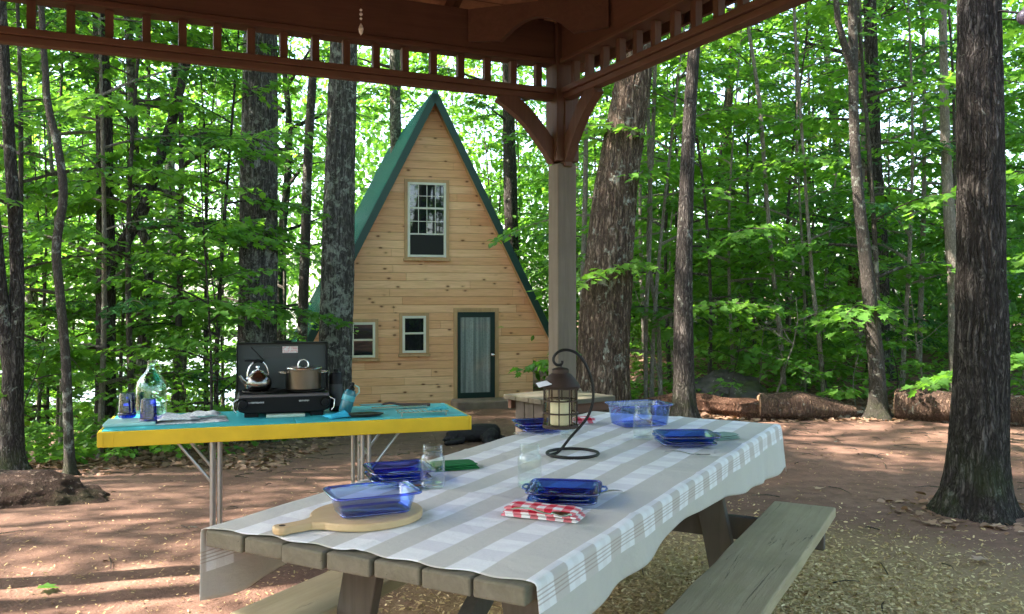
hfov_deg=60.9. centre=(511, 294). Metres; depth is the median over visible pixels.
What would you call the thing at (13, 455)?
tree
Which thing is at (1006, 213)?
young tree
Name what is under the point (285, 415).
folded cloth
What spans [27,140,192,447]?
young tree
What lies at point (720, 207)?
young tree
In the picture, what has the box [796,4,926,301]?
young tree
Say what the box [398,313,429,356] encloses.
window
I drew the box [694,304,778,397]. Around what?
leafy seedling
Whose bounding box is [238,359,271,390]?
kettle
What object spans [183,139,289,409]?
young tree
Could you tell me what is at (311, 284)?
sky
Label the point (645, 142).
young tree
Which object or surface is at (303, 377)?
cooking pot
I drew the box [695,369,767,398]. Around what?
mossy boulder
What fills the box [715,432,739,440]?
cloth napkin
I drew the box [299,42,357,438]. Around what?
tree
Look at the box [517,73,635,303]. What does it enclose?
young tree
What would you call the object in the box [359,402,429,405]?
spatula
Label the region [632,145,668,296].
young tree
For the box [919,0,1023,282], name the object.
young tree
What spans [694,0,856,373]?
young tree
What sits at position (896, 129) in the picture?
young tree
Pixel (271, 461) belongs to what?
leaf litter
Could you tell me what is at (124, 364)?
young tree
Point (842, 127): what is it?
young tree
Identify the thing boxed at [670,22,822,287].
young tree
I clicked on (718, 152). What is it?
young tree
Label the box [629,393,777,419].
reddish log
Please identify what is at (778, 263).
young tree
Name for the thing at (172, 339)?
leafy seedling
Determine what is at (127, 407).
tumbler
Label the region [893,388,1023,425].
dark log
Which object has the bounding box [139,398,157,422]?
tumbler
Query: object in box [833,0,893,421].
tree
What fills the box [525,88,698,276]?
young tree
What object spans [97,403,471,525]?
folding table
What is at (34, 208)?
young tree
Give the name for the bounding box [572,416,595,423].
checked napkin
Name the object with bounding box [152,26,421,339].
tall tree
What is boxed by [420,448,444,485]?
mason jar
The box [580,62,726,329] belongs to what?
young tree
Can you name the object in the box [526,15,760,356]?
young tree
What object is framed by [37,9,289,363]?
tall tree
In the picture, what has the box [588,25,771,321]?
young tree
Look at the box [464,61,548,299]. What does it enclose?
young tree
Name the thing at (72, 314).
young tree
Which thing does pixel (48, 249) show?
young tree
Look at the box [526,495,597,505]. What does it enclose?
square plate
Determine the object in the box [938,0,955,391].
tree
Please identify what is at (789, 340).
dead sapling
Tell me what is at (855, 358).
leafy seedling
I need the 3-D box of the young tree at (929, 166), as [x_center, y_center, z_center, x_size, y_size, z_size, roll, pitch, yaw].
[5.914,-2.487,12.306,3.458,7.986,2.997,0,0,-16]
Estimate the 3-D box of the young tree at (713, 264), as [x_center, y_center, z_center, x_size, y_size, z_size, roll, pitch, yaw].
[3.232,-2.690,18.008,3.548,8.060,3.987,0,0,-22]
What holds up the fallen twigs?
on the ground
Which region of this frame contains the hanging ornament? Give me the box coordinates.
[358,9,363,34]
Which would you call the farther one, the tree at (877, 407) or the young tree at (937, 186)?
the young tree at (937, 186)
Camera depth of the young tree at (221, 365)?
17.54 m
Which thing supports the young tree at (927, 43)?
on the ground
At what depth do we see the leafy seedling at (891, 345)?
10.68 m
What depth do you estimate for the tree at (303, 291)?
14.13 m
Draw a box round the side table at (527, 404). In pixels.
[504,390,614,433]
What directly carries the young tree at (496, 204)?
on the ground
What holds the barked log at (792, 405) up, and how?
on the ground
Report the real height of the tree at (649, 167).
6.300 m
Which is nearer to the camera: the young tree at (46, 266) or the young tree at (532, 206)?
the young tree at (46, 266)
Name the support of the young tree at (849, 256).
on the ground
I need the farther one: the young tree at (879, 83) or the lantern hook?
the young tree at (879, 83)
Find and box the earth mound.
[0,469,109,508]
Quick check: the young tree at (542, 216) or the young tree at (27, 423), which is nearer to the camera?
the young tree at (27, 423)
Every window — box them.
[352,319,379,361]
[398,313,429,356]
[403,179,450,260]
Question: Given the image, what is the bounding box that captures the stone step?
[451,397,514,409]
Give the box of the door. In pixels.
[453,308,498,398]
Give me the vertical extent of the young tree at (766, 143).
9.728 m
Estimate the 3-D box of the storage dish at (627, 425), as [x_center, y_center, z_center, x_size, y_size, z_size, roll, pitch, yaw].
[0.622,0.585,4.259,0.295,0.108,0.220,0,0,-20]
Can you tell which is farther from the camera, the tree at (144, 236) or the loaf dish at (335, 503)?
the tree at (144, 236)
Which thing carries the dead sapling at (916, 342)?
on the ground
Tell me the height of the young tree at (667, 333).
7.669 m
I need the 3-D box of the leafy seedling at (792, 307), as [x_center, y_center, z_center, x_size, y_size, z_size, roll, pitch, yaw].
[4.175,0.246,12.276,1.583,2.476,1.173,0,0,-38]
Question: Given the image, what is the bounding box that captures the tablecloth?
[200,411,785,613]
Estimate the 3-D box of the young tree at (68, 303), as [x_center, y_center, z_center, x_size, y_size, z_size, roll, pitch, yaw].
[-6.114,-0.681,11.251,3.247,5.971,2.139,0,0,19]
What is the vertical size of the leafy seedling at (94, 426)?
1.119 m
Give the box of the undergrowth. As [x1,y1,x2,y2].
[25,322,1023,463]
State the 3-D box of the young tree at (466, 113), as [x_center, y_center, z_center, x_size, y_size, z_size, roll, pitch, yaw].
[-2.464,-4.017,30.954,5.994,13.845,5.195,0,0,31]
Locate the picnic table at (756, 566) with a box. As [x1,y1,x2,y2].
[206,497,835,613]
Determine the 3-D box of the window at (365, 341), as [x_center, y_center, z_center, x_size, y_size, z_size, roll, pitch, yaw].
[-3.008,0.931,17.594,0.649,0.855,0.068,0,0,-15]
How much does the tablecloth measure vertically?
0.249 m
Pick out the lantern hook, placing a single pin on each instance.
(558, 450)
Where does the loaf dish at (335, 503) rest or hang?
on the cutting board at (327, 517)
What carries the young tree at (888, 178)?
on the ground
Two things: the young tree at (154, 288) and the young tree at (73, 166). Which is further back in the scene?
the young tree at (73, 166)
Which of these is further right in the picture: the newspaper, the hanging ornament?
the hanging ornament
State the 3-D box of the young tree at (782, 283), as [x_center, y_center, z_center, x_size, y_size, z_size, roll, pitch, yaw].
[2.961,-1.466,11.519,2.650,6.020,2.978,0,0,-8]
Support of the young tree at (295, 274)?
on the ground
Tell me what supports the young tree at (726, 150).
on the ground
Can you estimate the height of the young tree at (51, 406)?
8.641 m
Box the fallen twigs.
[0,420,1023,610]
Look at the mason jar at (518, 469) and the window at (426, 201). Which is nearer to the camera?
the mason jar at (518, 469)
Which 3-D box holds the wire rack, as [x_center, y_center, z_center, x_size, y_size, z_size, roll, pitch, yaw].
[-0.489,0.640,4.718,0.270,0.025,0.124,0,0,-18]
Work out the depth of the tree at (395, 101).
21.89 m
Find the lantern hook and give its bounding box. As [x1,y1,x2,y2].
[545,348,599,459]
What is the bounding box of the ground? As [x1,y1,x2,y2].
[0,296,1023,613]
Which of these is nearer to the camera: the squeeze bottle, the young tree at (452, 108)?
the squeeze bottle
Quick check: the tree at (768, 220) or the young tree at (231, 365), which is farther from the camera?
the young tree at (231, 365)
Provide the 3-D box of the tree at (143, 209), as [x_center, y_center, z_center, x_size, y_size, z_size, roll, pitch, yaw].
[-4.632,-6.003,10.355,4.700,16.293,4.269,0,0,0]
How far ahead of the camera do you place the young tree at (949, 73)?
18.83 m
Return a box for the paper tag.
[536,380,551,387]
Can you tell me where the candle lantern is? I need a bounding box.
[542,366,579,429]
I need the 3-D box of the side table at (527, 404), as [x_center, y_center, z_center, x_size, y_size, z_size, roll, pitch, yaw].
[0.343,1.114,6.350,0.580,0.759,0.579,0,0,-38]
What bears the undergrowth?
on the ground
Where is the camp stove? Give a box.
[232,340,334,417]
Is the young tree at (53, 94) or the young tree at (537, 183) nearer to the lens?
the young tree at (53, 94)
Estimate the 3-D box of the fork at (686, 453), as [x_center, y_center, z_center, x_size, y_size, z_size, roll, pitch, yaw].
[0.695,0.630,3.456,0.185,0.008,0.024,0,0,29]
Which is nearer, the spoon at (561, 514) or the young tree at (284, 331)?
the spoon at (561, 514)
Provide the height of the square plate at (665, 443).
0.019 m
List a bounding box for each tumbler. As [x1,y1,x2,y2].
[118,392,136,417]
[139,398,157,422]
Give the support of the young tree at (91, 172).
on the ground
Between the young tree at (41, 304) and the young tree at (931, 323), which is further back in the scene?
the young tree at (41, 304)
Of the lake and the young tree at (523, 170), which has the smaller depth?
the young tree at (523, 170)
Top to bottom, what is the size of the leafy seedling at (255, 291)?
3.269 m
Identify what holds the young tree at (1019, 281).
on the ground
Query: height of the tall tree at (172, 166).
15.582 m
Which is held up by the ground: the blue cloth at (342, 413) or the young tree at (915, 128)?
the young tree at (915, 128)
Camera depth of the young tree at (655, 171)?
12.52 m
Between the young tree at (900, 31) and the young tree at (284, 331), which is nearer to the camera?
the young tree at (284, 331)
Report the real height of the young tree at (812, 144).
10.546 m
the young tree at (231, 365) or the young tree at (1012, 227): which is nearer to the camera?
the young tree at (1012, 227)
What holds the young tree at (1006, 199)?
on the ground
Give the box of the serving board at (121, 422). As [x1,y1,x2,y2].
[103,417,155,427]
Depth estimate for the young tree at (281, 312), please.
11.39 m
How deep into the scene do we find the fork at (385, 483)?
2.87 m
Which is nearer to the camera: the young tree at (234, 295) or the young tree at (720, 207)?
the young tree at (720, 207)
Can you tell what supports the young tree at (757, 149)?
on the ground
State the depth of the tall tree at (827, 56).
24.86 m
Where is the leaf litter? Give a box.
[25,353,1023,613]
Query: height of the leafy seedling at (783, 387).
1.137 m
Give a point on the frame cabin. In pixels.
(442, 296)
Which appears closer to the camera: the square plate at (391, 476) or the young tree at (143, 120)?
the square plate at (391, 476)
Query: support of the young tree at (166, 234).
on the ground
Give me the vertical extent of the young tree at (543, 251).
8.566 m
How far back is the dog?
10.84 m
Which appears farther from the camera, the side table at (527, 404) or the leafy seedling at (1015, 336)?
the leafy seedling at (1015, 336)
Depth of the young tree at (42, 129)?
15.29 m
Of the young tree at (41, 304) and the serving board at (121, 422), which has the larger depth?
the young tree at (41, 304)
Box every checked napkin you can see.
[501,501,584,522]
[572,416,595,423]
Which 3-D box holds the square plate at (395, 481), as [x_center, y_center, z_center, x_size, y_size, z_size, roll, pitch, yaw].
[-0.394,0.629,3.001,0.210,0.019,0.210,0,0,-20]
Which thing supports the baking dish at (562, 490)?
on the square plate at (591, 501)
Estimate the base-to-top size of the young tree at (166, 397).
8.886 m
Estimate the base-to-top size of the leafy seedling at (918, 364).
1.562 m
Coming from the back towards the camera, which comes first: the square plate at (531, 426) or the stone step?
the stone step
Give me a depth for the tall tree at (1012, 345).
18.73 m
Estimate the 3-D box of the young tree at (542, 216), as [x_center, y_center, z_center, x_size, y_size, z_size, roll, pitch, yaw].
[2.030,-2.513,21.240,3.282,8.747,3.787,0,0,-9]
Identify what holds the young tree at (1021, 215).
on the ground
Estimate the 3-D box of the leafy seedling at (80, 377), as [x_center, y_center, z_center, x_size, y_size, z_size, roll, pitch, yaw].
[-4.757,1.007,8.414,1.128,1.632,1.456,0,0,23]
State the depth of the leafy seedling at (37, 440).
9.90 m
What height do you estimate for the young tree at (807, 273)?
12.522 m
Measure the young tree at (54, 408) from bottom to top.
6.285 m
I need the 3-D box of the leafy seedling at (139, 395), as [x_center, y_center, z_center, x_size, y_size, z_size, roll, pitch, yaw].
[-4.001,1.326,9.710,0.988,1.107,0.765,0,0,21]
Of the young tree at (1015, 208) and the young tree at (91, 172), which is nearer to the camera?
the young tree at (91, 172)
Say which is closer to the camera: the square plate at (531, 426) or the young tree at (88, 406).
the square plate at (531, 426)
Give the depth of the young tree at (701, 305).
10.76 m
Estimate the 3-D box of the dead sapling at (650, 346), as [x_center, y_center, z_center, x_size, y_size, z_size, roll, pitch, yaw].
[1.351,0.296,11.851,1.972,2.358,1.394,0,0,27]
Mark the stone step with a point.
(479, 403)
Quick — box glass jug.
[136,364,166,417]
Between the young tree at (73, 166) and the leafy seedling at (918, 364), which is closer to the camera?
the leafy seedling at (918, 364)
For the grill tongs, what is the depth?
4.96 m
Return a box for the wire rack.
[395,408,448,416]
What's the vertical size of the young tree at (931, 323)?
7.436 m
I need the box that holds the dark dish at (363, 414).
[348,412,383,416]
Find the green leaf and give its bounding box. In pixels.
[38,582,59,587]
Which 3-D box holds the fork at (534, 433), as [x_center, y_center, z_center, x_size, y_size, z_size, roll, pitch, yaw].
[0.096,0.630,3.942,0.185,0.008,0.024,0,0,18]
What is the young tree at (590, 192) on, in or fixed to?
on the ground
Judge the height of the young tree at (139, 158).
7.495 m
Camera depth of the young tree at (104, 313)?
9.34 m
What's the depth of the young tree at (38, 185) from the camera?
10.23 m
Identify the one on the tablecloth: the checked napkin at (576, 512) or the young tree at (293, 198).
the checked napkin at (576, 512)
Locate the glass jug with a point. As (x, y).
(150, 388)
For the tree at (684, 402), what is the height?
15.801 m
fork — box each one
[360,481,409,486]
[513,432,553,434]
[664,451,709,454]
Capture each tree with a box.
[0,1,32,470]
[0,3,209,297]
[0,3,213,442]
[0,4,81,408]
[0,6,132,425]
[0,8,125,382]
[0,8,241,458]
[0,9,199,430]
[0,10,318,457]
[0,15,327,448]
[0,17,124,457]
[0,26,191,425]
[0,57,169,443]
[0,63,87,394]
[0,64,94,375]
[0,75,134,453]
[0,150,84,427]
[1,76,66,346]
[2,47,119,409]
[4,16,246,450]
[6,128,93,447]
[7,2,235,454]
[8,4,92,445]
[24,10,224,413]
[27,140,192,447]
[29,12,287,411]
[30,179,124,424]
[34,263,155,455]
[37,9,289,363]
[38,6,80,475]
[50,149,192,408]
[53,158,170,433]
[68,191,203,446]
[90,24,357,445]
[94,21,298,445]
[117,25,305,404]
[124,17,154,450]
[135,24,300,403]
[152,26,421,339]
[160,203,236,410]
[161,153,238,410]
[167,22,287,444]
[172,32,358,362]
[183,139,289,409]
[194,36,329,343]
[231,191,315,394]
[297,39,316,341]
[297,57,456,272]
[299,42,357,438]
[320,46,426,152]
[355,52,476,209]
[409,58,611,259]
[417,55,538,269]
[450,66,548,307]
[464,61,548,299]
[476,65,578,286]
[486,68,678,342]
[487,31,740,281]
[509,26,791,397]
[514,69,601,324]
[517,61,672,300]
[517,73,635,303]
[519,141,592,339]
[521,38,707,326]
[524,58,643,275]
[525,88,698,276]
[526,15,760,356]
[576,17,787,382]
[576,25,791,326]
[576,42,652,413]
[576,76,728,316]
[579,122,587,316]
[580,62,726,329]
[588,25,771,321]
[600,19,812,374]
[632,74,746,367]
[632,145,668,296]
[634,15,850,383]
[636,20,818,314]
[638,1,843,341]
[642,8,807,325]
[644,95,651,397]
[646,65,662,395]
[664,42,808,364]
[665,42,796,323]
[669,24,701,418]
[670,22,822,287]
[693,0,905,387]
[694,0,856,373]
[694,12,903,391]
[697,0,881,347]
[703,23,839,336]
[704,0,1021,366]
[707,4,939,325]
[709,0,955,348]
[711,0,1023,339]
[723,1,918,332]
[723,2,801,331]
[739,0,951,328]
[746,0,955,365]
[747,26,786,391]
[748,25,850,291]
[749,0,908,326]
[750,0,1023,366]
[792,109,932,314]
[793,7,826,397]
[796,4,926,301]
[809,0,1022,387]
[809,0,1023,367]
[822,93,943,350]
[831,4,956,326]
[832,16,946,341]
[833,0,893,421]
[863,0,899,380]
[883,81,944,327]
[888,0,1021,340]
[893,0,1020,129]
[897,0,1023,317]
[900,28,1023,397]
[905,60,955,278]
[912,51,1023,308]
[915,20,1023,278]
[915,89,1023,307]
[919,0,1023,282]
[926,0,1023,525]
[926,18,1023,250]
[927,132,1023,280]
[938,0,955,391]
[1002,0,1023,260]
[1004,11,1023,221]
[1006,138,1023,311]
[1006,255,1014,347]
[1007,153,1023,336]
[1007,233,1023,339]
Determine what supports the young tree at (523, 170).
on the ground
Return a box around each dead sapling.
[578,258,663,394]
[735,289,790,383]
[753,295,842,391]
[843,251,946,387]
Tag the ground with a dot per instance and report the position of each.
(902, 476)
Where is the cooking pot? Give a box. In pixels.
[278,359,327,389]
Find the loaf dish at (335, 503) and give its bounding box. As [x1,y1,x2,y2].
[323,487,421,518]
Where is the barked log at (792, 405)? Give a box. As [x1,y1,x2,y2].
[757,391,865,420]
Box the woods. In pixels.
[0,0,1023,388]
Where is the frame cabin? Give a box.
[291,90,548,405]
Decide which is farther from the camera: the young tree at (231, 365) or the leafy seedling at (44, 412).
the young tree at (231, 365)
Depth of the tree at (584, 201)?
12.27 m
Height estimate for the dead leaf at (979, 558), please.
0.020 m
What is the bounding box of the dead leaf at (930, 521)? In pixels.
[922,520,937,523]
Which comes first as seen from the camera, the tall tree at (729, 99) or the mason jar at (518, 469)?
the mason jar at (518, 469)
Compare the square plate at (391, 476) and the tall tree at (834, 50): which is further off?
the tall tree at (834, 50)
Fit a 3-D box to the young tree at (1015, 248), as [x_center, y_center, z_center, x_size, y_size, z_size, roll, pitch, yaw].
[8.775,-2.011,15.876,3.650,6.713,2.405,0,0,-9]
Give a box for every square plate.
[363,459,435,480]
[364,467,432,483]
[511,418,547,429]
[514,423,554,431]
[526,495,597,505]
[652,429,720,443]
[654,437,717,446]
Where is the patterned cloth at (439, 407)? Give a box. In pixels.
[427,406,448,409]
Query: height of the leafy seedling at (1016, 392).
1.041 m
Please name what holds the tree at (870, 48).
on the ground
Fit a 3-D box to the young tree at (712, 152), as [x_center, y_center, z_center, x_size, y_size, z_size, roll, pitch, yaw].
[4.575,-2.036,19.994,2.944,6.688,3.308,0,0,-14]
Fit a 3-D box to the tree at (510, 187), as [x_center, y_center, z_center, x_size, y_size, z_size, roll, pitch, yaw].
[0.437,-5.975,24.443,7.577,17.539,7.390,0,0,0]
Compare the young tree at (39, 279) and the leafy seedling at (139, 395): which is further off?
the young tree at (39, 279)
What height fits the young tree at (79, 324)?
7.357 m
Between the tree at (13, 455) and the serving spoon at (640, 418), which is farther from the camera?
the tree at (13, 455)
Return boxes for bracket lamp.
[997,6,1023,24]
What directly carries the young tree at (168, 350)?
on the ground
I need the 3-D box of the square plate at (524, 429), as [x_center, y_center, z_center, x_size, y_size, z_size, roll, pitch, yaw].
[0.129,0.630,4.096,0.205,0.018,0.200,0,0,-15]
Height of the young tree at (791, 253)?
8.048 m
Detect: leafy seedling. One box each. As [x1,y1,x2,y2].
[0,314,104,435]
[0,378,56,445]
[24,347,85,458]
[52,351,142,449]
[74,362,151,462]
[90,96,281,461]
[124,363,184,447]
[126,325,232,457]
[129,173,274,404]
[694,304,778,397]
[754,224,866,392]
[771,325,829,392]
[775,269,884,399]
[816,301,907,405]
[826,324,889,386]
[841,293,940,389]
[932,297,1023,382]
[1010,313,1023,386]
[1010,320,1020,365]
[1011,387,1023,394]
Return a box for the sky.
[1,0,1023,301]
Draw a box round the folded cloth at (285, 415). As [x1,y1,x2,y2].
[266,413,304,417]
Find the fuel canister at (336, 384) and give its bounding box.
[329,369,342,411]
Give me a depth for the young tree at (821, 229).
23.30 m
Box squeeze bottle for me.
[338,382,359,412]
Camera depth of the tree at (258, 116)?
11.79 m
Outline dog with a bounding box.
[442,423,504,445]
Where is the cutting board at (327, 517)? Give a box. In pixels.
[272,498,422,535]
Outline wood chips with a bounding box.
[0,448,1023,613]
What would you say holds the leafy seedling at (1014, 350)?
on the ground
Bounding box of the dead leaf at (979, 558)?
[971,555,988,560]
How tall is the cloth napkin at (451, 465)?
0.023 m
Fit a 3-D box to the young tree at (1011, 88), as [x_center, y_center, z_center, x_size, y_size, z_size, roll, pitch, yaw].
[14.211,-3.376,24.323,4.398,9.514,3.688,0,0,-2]
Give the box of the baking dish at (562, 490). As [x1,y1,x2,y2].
[522,478,607,501]
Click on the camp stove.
(275, 356)
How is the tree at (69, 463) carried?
on the ground
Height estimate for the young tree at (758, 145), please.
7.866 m
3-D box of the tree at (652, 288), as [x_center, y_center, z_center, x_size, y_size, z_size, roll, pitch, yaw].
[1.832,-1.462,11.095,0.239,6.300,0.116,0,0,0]
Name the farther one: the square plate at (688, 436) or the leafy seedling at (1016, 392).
the leafy seedling at (1016, 392)
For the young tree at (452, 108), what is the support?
on the ground
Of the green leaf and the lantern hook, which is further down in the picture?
the green leaf
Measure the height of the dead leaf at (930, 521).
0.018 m
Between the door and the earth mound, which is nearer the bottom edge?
the earth mound
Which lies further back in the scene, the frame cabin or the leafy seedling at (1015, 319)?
the frame cabin
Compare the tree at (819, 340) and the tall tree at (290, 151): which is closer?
the tree at (819, 340)
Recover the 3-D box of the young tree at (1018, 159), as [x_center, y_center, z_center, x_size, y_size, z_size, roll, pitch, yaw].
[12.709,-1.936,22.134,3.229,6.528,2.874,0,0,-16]
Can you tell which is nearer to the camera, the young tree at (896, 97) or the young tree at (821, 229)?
the young tree at (896, 97)
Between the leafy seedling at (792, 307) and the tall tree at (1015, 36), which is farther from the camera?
the tall tree at (1015, 36)
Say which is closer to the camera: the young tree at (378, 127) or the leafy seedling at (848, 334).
the leafy seedling at (848, 334)
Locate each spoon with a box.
[511,507,571,516]
[621,409,655,424]
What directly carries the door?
in the frame cabin
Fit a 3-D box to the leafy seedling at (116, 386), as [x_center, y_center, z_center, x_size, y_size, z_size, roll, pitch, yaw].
[-4.625,1.302,10.021,1.190,1.334,0.922,0,0,-31]
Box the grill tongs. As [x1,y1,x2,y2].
[371,405,427,407]
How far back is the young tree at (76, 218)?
20.11 m
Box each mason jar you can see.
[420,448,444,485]
[518,453,540,486]
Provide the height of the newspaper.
0.053 m
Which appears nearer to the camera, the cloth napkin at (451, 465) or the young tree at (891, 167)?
the cloth napkin at (451, 465)
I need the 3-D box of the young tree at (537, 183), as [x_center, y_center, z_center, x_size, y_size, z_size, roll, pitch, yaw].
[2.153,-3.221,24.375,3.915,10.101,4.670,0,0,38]
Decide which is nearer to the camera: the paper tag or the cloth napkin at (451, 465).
the cloth napkin at (451, 465)
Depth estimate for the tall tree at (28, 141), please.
17.46 m
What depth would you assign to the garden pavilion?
5.23 m
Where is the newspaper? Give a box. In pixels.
[155,410,228,424]
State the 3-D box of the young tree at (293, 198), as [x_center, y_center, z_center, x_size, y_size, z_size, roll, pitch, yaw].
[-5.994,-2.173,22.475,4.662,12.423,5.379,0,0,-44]
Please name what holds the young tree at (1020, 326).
on the ground
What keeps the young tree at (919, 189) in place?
on the ground
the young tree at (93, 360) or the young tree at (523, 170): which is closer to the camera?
the young tree at (93, 360)
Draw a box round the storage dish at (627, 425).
[605,402,672,427]
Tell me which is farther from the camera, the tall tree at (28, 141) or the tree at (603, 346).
the tall tree at (28, 141)
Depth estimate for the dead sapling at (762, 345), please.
11.01 m
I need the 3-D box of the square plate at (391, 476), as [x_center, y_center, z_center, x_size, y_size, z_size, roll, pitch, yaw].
[-0.390,0.610,3.001,0.224,0.034,0.214,0,0,-20]
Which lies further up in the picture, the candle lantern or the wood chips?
the candle lantern
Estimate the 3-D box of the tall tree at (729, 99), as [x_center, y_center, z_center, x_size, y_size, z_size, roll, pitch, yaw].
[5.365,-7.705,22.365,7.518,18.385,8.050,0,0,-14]
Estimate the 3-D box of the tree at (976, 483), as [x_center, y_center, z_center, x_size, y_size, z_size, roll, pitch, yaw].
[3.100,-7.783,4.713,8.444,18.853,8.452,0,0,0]
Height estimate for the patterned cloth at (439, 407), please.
0.021 m
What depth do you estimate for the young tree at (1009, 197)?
13.84 m
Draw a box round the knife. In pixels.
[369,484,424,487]
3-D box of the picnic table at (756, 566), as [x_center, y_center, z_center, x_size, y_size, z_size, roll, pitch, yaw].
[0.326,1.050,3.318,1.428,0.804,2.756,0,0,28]
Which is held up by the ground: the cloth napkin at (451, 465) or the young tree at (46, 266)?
the young tree at (46, 266)
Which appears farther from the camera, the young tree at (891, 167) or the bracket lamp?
the young tree at (891, 167)
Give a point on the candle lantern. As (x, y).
(559, 411)
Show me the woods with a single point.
(528, 200)
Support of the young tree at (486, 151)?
on the ground
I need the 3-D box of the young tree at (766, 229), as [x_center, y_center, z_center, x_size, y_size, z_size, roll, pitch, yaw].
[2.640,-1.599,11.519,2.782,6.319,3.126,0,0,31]
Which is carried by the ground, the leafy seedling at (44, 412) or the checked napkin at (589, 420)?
the leafy seedling at (44, 412)
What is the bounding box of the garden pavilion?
[0,0,810,416]
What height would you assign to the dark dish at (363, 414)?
0.016 m
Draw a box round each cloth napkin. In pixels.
[427,459,479,471]
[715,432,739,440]
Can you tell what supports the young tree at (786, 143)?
on the ground
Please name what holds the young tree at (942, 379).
on the ground
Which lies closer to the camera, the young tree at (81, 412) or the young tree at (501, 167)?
the young tree at (81, 412)
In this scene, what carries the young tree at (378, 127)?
on the ground
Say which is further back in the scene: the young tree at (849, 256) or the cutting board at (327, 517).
the young tree at (849, 256)
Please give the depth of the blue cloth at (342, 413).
4.58 m
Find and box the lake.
[0,302,548,405]
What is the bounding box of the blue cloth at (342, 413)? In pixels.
[323,410,350,418]

